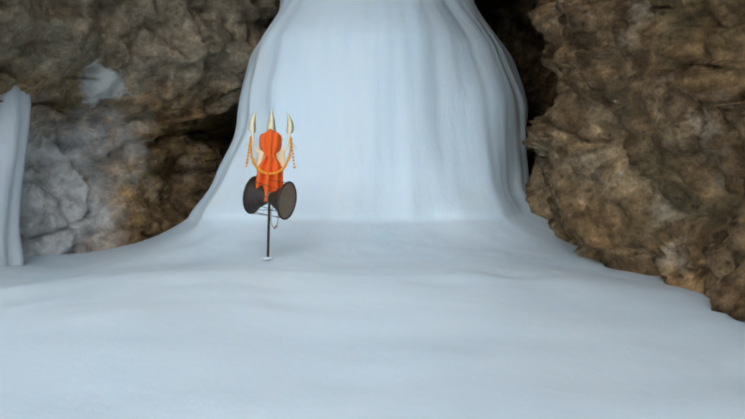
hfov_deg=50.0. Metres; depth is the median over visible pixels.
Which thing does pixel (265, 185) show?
trishul
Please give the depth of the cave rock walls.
6.59 m
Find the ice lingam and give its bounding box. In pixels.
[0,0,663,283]
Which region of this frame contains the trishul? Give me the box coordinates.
[243,107,296,259]
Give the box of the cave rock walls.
[0,0,744,321]
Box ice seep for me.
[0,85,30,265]

